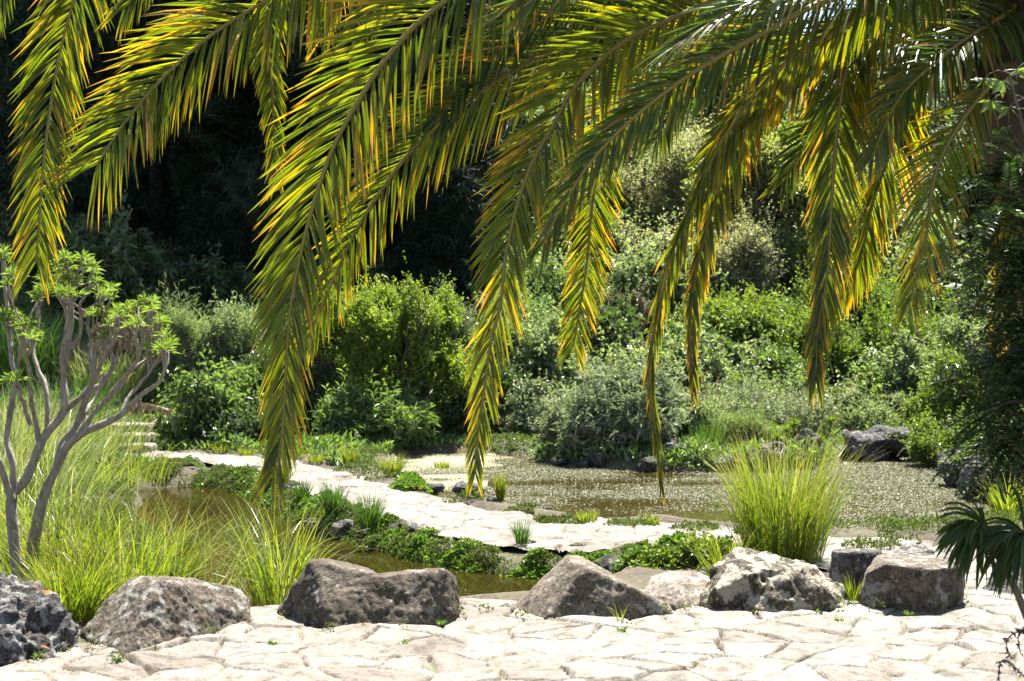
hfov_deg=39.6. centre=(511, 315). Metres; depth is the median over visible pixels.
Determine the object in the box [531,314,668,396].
shrub
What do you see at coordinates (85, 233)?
shrub
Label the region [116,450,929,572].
path
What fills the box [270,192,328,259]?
shrub
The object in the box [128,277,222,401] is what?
shrub
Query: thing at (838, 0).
sky
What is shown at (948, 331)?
shrub
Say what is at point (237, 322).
shrub
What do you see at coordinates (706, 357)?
shrub
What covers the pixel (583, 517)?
grass tuft
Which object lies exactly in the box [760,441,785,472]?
rock
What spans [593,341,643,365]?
shrub
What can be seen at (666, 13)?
tree
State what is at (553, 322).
shrub
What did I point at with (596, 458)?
rock
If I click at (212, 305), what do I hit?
shrub
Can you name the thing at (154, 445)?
stone step
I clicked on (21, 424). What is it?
grass clump
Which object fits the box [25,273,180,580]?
rosette shrub
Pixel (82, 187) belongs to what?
pine tree
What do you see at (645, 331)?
shrub
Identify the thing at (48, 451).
grass clump
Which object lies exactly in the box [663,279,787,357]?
shrub
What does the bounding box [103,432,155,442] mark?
stone step
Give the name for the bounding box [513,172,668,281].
tree
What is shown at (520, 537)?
grass tuft
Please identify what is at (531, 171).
shrub
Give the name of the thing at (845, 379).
shrub
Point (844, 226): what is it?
shrub
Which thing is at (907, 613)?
weed
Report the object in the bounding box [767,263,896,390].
shrub
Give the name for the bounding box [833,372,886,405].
spurge
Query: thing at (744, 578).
boulder
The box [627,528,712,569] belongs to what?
creeper
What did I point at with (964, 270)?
shrub
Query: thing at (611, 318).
shrub
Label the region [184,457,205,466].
rock
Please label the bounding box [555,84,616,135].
shrub
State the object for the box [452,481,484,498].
rock
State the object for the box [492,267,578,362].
shrub
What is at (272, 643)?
weed
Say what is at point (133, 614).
boulder
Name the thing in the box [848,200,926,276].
shrub
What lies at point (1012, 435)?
feathery tree
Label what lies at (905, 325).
shrub
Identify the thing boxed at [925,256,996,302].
shrub
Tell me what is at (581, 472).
pond weed
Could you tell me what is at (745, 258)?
bush
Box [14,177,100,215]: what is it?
shrub
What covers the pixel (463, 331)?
shrub
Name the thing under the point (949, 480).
rock
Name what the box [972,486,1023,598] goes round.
strap leaved plant
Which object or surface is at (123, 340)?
seed plume
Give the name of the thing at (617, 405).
shrub
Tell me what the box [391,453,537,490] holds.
algae mat
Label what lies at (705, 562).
grass tuft
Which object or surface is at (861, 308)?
shrub
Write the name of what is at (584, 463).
rock
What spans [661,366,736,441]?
shrub
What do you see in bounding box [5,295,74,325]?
shrub
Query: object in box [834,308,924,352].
shrub
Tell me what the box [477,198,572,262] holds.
shrub
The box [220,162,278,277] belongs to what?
pine tree
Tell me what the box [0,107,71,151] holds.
shrub
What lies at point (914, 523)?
shore plants
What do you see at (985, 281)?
shrub
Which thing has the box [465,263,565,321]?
shrub
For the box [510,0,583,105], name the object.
tree
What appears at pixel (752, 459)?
rock
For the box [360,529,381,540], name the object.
rock
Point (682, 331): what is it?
shrub
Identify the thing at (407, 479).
ground cover
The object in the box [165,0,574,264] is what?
pine tree
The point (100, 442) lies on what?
grass clump
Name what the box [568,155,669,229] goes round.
shrub
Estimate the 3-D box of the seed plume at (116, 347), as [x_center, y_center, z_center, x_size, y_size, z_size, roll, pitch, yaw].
[-4.827,0.493,17.498,0.192,1.034,0.214,0,0,45]
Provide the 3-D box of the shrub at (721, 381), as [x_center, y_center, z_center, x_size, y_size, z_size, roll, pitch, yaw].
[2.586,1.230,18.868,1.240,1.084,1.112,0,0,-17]
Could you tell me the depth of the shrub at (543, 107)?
37.96 m
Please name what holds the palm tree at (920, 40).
on the ground at (636, 576)
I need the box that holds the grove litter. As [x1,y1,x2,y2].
[0,139,548,325]
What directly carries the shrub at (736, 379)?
on the ground at (636, 576)
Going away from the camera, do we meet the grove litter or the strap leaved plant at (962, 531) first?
the strap leaved plant at (962, 531)
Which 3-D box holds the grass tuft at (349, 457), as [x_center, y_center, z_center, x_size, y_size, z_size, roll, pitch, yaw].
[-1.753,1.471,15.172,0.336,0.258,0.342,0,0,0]
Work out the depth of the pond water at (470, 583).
11.05 m
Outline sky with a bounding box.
[659,0,953,102]
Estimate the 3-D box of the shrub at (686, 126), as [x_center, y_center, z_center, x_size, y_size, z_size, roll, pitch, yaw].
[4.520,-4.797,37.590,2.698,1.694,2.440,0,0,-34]
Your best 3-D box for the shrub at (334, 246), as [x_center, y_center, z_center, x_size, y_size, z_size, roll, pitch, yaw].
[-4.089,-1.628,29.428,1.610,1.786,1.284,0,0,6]
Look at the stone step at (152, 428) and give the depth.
17.51 m
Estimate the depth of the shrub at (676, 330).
22.72 m
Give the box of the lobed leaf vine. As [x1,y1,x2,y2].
[943,63,1023,317]
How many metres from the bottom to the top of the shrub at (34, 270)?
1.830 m
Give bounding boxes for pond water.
[135,486,539,606]
[438,453,1017,528]
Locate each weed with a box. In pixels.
[113,656,123,661]
[267,639,277,644]
[382,451,1005,528]
[436,619,446,624]
[616,626,626,631]
[903,609,914,615]
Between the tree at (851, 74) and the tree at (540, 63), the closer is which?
the tree at (540, 63)
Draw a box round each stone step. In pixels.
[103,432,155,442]
[107,422,156,431]
[115,442,157,452]
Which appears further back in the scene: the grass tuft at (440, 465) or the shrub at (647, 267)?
the shrub at (647, 267)
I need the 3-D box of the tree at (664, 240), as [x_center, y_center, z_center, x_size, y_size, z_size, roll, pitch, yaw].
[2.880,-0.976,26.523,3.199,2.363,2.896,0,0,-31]
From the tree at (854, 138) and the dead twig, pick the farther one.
the tree at (854, 138)
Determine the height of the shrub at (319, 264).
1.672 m
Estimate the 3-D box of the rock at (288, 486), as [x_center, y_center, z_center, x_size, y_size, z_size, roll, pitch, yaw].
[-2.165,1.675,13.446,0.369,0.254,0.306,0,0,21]
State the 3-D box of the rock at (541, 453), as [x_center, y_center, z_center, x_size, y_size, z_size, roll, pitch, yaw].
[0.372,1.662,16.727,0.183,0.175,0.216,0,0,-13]
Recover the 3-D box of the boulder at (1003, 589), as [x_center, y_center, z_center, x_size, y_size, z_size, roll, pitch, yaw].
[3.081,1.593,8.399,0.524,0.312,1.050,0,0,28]
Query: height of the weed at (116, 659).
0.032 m
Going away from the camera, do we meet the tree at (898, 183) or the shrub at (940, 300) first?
the shrub at (940, 300)
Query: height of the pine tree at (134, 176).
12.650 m
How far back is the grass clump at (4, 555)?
8.49 m
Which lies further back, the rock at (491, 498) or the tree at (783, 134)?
the tree at (783, 134)
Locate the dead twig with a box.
[995,626,1023,680]
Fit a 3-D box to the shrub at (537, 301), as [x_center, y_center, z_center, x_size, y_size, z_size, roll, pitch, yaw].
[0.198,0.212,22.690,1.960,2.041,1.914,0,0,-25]
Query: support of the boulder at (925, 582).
on the terrace
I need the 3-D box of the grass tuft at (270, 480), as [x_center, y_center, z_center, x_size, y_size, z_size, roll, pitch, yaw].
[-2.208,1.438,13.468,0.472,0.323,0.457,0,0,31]
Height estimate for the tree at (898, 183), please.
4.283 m
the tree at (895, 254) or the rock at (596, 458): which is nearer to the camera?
the rock at (596, 458)
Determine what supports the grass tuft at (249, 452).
on the path
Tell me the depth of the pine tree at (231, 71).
25.73 m
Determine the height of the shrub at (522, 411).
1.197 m
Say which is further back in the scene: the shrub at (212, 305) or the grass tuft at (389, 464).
the shrub at (212, 305)
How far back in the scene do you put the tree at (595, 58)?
45.96 m
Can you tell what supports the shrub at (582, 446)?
on the ground at (636, 576)
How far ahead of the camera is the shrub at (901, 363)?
19.71 m
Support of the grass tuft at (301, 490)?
on the ground at (636, 576)
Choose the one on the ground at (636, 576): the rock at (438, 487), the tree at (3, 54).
the tree at (3, 54)
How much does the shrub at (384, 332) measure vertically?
2.564 m
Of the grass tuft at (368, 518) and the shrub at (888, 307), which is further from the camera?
the shrub at (888, 307)
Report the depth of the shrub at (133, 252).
22.89 m
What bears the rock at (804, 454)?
in the pond water at (628, 504)
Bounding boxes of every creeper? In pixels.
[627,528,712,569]
[701,527,755,566]
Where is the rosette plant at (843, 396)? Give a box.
[835,382,908,418]
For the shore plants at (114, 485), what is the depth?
11.10 m
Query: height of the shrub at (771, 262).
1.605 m
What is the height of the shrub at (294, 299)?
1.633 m
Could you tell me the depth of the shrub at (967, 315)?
22.91 m
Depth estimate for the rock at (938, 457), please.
15.69 m
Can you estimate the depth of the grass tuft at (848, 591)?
8.00 m
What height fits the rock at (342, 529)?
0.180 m
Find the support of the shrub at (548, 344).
on the ground at (636, 576)
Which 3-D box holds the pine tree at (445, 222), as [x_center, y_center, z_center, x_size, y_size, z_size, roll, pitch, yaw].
[-1.406,-0.822,25.250,2.622,4.128,2.514,0,0,43]
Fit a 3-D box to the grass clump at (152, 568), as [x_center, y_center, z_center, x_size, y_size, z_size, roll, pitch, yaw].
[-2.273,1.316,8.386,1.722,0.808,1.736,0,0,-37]
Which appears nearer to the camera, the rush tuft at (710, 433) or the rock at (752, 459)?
the rock at (752, 459)
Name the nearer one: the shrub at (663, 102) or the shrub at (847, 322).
the shrub at (847, 322)
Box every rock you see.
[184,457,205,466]
[264,480,297,490]
[302,517,324,532]
[331,518,353,538]
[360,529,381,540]
[387,519,419,534]
[429,483,444,492]
[432,529,445,538]
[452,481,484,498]
[487,495,496,501]
[512,539,536,550]
[536,449,547,459]
[551,455,568,465]
[563,542,588,553]
[576,460,589,467]
[585,450,606,467]
[622,456,639,462]
[636,456,656,471]
[659,438,691,459]
[686,450,703,463]
[709,454,738,472]
[745,447,760,470]
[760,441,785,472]
[786,447,806,466]
[793,428,822,462]
[839,429,889,462]
[869,424,913,459]
[935,449,949,468]
[938,449,961,486]
[956,455,990,500]
[982,455,1023,504]
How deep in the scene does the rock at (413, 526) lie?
10.74 m
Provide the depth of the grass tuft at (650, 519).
10.91 m
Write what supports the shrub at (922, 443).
on the ground at (636, 576)
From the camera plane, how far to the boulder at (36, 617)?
6.79 m
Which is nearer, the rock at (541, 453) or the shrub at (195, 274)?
the rock at (541, 453)
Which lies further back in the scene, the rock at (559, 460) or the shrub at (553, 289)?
the shrub at (553, 289)
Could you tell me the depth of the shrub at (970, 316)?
18.27 m
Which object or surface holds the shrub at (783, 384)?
on the ground at (636, 576)
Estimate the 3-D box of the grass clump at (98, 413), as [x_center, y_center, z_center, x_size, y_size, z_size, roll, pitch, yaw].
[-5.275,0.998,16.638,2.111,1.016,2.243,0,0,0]
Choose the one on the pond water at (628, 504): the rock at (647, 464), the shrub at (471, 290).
the rock at (647, 464)
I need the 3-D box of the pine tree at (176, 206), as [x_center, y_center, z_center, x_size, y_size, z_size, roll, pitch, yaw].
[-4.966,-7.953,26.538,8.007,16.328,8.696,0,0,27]
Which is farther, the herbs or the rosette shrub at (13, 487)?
the herbs
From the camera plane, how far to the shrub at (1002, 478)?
12.55 m
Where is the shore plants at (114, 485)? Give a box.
[55,457,206,594]
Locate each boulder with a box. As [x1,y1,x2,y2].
[0,571,81,665]
[80,576,250,657]
[277,558,459,627]
[459,597,479,607]
[510,555,672,620]
[592,544,632,573]
[644,570,709,610]
[698,546,847,612]
[829,548,881,595]
[858,552,964,611]
[894,544,933,553]
[982,567,1022,594]
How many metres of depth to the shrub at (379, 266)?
25.43 m
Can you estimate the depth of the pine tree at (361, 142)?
27.76 m
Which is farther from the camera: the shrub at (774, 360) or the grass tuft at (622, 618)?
the shrub at (774, 360)
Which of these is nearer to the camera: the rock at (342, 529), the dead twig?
the dead twig
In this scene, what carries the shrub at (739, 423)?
on the ground at (636, 576)
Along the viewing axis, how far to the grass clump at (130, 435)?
15.12 m
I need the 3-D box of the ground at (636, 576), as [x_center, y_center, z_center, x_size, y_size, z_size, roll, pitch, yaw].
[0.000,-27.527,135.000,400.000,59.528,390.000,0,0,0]
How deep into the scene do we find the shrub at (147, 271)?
21.30 m
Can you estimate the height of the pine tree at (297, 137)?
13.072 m
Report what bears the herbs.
on the ground at (636, 576)
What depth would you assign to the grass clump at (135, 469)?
13.25 m
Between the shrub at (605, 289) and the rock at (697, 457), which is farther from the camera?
the shrub at (605, 289)
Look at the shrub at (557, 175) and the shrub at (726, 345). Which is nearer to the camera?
the shrub at (726, 345)
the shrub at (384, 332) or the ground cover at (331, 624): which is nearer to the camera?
the ground cover at (331, 624)
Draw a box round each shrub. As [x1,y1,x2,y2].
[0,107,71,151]
[0,198,97,287]
[0,242,104,580]
[4,133,42,168]
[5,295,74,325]
[11,119,112,211]
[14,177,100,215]
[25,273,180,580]
[32,204,200,332]
[52,190,176,292]
[88,186,107,210]
[101,330,146,365]
[120,230,169,292]
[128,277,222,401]
[128,348,308,441]
[138,290,271,386]
[163,240,268,308]
[186,390,305,447]
[192,288,258,326]
[204,301,258,326]
[223,324,334,430]
[239,290,335,378]
[250,271,354,322]
[263,243,358,301]
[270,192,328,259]
[270,250,499,413]
[292,359,456,448]
[307,224,355,264]
[354,230,402,295]
[405,279,496,397]
[407,379,502,441]
[448,338,532,424]
[449,234,521,305]
[459,258,561,315]
[463,212,609,294]
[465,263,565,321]
[466,265,564,360]
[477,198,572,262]
[479,118,560,199]
[485,367,564,437]
[489,289,617,395]
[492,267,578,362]
[495,298,592,389]
[511,173,568,214]
[515,252,606,311]
[516,381,584,448]
[520,73,590,120]
[524,289,647,333]
[525,109,554,136]
[526,267,653,377]
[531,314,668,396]
[533,338,626,396]
[535,130,593,169]
[540,347,699,457]
[546,415,664,456]
[548,157,573,189]
[548,314,649,382]
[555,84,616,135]
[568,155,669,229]
[581,275,671,345]
[586,260,619,301]
[587,211,728,322]
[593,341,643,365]
[631,87,693,125]
[634,156,664,176]
[639,272,689,323]
[641,297,791,396]
[643,294,712,347]
[645,302,767,390]
[646,323,730,351]
[651,173,690,195]
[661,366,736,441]
[662,116,703,138]
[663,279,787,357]
[669,272,736,323]
[678,368,755,404]
[679,114,719,137]
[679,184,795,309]
[685,381,789,446]
[688,222,787,285]
[700,353,794,401]
[700,357,767,395]
[701,363,852,438]
[707,266,813,354]
[731,316,860,386]
[758,334,914,424]
[758,360,837,397]
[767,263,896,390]
[788,188,886,278]
[789,242,904,336]
[804,260,929,339]
[805,239,863,281]
[816,365,908,436]
[832,332,914,385]
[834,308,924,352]
[836,364,855,393]
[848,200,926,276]
[851,316,944,418]
[861,259,981,362]
[875,259,987,321]
[885,395,984,467]
[890,333,995,429]
[914,298,1017,403]
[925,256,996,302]
[932,302,983,334]
[935,412,1021,480]
[936,263,1021,336]
[950,270,993,310]
[952,227,994,283]
[963,397,1023,504]
[964,314,1023,410]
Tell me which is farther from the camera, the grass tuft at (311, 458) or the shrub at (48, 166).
the shrub at (48, 166)
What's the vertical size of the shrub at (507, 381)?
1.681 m
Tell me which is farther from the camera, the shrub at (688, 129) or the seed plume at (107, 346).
the shrub at (688, 129)
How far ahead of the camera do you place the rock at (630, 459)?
15.82 m
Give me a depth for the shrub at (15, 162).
31.90 m
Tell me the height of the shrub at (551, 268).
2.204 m
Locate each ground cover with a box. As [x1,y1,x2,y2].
[26,594,969,663]
[205,442,921,548]
[292,470,616,578]
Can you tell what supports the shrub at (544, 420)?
on the ground at (636, 576)
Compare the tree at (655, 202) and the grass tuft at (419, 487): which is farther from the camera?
the tree at (655, 202)
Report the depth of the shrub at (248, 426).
17.05 m
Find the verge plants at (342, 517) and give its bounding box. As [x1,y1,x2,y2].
[152,456,698,576]
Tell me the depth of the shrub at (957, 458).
14.12 m
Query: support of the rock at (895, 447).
on the ground at (636, 576)
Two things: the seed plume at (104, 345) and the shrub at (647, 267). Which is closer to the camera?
the seed plume at (104, 345)
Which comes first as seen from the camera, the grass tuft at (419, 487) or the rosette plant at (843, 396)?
the grass tuft at (419, 487)
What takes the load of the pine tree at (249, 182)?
on the ground at (636, 576)
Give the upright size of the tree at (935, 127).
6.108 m
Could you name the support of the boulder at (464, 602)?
on the ground at (636, 576)
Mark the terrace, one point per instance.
(860, 642)
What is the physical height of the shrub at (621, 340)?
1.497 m
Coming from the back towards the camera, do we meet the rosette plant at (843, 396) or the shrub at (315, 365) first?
the shrub at (315, 365)
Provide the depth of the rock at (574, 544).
9.87 m
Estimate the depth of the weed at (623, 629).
7.21 m
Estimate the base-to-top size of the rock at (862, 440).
0.496 m
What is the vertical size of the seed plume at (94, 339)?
1.041 m
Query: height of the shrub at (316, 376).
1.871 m
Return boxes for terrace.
[0,541,1023,680]
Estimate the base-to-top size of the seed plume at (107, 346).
1.025 m
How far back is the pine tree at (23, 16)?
26.58 m
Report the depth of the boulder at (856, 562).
8.17 m
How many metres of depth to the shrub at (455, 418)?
18.31 m
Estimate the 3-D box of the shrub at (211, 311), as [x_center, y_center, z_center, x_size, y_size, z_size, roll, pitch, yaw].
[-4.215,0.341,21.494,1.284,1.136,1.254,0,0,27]
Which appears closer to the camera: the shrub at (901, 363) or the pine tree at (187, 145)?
the shrub at (901, 363)
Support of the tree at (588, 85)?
on the ground at (636, 576)
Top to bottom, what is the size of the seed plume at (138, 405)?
0.448 m
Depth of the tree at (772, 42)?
45.52 m
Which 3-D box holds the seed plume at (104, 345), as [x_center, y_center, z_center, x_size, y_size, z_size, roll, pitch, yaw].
[-4.989,0.527,17.499,0.194,1.043,0.177,0,0,41]
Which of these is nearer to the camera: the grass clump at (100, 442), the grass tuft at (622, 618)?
the grass tuft at (622, 618)
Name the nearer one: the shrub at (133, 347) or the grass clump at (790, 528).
the grass clump at (790, 528)
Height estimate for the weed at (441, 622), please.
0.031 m
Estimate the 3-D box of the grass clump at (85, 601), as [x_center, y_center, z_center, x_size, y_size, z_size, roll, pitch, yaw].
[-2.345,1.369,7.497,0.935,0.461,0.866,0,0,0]
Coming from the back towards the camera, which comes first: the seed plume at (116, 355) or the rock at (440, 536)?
the seed plume at (116, 355)
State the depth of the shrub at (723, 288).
22.96 m
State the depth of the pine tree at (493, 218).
31.70 m
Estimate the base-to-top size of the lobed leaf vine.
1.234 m
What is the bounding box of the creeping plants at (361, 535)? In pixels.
[92,461,514,575]
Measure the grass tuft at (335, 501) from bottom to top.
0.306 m
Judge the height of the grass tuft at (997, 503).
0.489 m
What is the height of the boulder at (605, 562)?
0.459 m
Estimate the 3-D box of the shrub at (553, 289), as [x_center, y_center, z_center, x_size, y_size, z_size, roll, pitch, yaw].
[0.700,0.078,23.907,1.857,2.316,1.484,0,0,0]
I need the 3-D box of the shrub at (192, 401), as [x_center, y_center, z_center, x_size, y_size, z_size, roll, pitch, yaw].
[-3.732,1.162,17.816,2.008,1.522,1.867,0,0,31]
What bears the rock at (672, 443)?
on the ground at (636, 576)
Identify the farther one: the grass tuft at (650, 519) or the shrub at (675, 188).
the shrub at (675, 188)
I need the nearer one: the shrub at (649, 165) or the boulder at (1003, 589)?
the boulder at (1003, 589)
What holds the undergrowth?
on the ground at (636, 576)
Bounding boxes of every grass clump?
[0,306,99,378]
[0,359,130,436]
[0,382,104,469]
[0,387,139,516]
[0,397,170,455]
[0,410,191,536]
[0,454,183,588]
[0,530,154,622]
[2,472,262,599]
[4,427,185,488]
[19,418,129,464]
[49,340,154,393]
[93,468,350,602]
[196,492,389,606]
[651,416,889,562]
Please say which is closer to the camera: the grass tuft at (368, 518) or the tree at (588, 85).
the grass tuft at (368, 518)
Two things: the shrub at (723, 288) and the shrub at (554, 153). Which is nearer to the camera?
the shrub at (723, 288)
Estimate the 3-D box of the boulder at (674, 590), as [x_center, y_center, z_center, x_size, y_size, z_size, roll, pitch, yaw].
[0.940,1.609,8.043,0.403,0.265,0.606,0,0,0]
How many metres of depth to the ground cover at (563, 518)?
10.91 m
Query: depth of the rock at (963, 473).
13.18 m
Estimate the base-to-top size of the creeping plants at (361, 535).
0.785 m
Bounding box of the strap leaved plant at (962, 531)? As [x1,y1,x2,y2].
[934,494,1023,618]
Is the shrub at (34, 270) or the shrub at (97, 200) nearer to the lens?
the shrub at (34, 270)
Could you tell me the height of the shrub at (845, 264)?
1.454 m
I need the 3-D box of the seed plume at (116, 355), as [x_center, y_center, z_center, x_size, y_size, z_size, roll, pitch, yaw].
[-4.873,0.590,17.500,0.224,1.027,0.176,0,0,0]
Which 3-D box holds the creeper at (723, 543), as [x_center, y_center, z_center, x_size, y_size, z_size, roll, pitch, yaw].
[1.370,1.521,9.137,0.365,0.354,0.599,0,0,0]
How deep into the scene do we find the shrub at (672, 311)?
24.35 m
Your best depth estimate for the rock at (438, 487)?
13.38 m
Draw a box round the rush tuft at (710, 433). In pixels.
[687,418,732,446]
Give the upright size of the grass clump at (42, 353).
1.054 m
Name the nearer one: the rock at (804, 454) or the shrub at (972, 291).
the rock at (804, 454)
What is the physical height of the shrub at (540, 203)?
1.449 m
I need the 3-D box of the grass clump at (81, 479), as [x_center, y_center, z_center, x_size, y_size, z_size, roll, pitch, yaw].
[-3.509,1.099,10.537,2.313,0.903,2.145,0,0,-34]
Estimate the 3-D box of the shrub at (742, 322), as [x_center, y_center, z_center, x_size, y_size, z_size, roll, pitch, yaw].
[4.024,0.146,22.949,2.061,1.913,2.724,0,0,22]
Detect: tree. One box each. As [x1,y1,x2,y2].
[0,0,56,102]
[0,0,247,211]
[0,0,253,241]
[0,0,273,242]
[0,0,1023,515]
[0,9,214,204]
[0,23,249,165]
[29,0,462,244]
[75,0,400,194]
[133,7,309,178]
[145,0,519,269]
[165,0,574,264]
[174,189,275,293]
[177,0,498,265]
[209,2,472,200]
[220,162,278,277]
[281,11,541,257]
[282,0,563,185]
[383,155,495,319]
[390,0,548,206]
[484,0,610,164]
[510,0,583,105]
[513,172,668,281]
[540,51,635,105]
[541,0,666,87]
[578,89,720,244]
[603,197,743,278]
[644,1,751,103]
[645,93,852,282]
[677,36,794,139]
[759,17,808,122]
[765,102,824,162]
[786,95,806,117]
[788,82,936,205]
[798,10,887,109]
[819,130,941,216]
[852,172,989,291]
[903,124,1022,282]
[911,69,976,202]
[923,126,1023,519]
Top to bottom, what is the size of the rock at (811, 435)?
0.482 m
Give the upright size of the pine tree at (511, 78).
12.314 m
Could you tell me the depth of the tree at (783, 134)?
38.45 m
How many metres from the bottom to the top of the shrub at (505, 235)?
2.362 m
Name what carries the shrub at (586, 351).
on the ground at (636, 576)
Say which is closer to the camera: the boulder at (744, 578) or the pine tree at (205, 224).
the boulder at (744, 578)
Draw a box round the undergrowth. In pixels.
[0,146,1003,472]
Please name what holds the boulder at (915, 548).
on the path
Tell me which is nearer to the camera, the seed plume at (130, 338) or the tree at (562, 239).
the seed plume at (130, 338)
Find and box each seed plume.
[87,322,101,382]
[95,399,175,439]
[96,318,108,399]
[103,319,114,387]
[107,323,120,403]
[111,317,128,388]
[118,312,133,379]
[123,314,135,394]
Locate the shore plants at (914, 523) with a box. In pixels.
[317,432,1023,532]
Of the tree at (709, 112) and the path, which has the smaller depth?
the path
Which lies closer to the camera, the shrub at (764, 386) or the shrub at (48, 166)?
the shrub at (764, 386)
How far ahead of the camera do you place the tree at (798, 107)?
63.56 m
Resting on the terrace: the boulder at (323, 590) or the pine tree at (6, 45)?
the boulder at (323, 590)
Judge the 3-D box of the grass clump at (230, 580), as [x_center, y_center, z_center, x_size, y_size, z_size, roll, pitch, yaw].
[-1.769,1.492,8.543,1.787,1.175,1.696,0,0,-14]
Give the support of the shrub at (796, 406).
on the ground at (636, 576)
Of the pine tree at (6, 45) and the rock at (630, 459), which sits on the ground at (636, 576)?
the pine tree at (6, 45)
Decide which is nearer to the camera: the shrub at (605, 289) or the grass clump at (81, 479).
the grass clump at (81, 479)
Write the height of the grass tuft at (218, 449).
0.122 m
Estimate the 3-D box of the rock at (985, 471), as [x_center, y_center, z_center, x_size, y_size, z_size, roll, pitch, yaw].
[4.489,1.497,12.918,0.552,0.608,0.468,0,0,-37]
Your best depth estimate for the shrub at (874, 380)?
19.52 m
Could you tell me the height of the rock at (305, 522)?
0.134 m
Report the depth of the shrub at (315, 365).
21.45 m
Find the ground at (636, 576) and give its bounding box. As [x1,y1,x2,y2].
[0,144,1023,643]
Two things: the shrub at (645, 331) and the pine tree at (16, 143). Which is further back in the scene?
the pine tree at (16, 143)
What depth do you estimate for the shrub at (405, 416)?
17.41 m
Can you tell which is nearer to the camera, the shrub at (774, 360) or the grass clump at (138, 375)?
the grass clump at (138, 375)
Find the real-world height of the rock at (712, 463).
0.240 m
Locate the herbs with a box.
[0,256,987,467]
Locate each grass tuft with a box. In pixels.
[209,442,230,452]
[233,445,257,455]
[256,455,296,482]
[287,472,315,499]
[288,446,311,459]
[305,452,326,462]
[307,477,352,514]
[335,443,360,465]
[346,490,388,529]
[374,450,414,476]
[410,483,424,489]
[432,459,451,468]
[492,471,512,501]
[506,516,538,544]
[574,508,599,521]
[608,601,626,621]
[636,512,661,523]
[684,522,764,575]
[839,570,862,600]
[967,469,1023,523]
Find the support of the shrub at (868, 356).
on the ground at (636, 576)
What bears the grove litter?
on the ground at (636, 576)
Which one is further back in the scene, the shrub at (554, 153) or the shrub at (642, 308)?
the shrub at (554, 153)
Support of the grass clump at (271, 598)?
on the ground at (636, 576)
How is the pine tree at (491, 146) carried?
on the ground at (636, 576)
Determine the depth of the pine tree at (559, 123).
33.16 m
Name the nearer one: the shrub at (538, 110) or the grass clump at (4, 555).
the grass clump at (4, 555)
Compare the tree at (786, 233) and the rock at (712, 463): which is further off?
the tree at (786, 233)
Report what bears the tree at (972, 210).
on the ground at (636, 576)
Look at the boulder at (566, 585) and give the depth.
7.60 m
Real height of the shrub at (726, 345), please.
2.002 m
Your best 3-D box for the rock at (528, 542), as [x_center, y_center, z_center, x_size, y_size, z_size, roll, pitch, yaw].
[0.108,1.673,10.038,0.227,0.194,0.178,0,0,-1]
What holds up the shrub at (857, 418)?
on the ground at (636, 576)
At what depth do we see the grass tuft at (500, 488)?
12.20 m
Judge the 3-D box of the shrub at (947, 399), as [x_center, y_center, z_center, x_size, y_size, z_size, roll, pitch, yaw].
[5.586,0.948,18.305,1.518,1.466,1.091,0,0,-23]
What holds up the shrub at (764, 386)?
on the ground at (636, 576)
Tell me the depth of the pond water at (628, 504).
13.50 m
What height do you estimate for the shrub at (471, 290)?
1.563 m
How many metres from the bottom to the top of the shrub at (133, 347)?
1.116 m
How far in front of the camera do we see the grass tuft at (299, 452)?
15.77 m

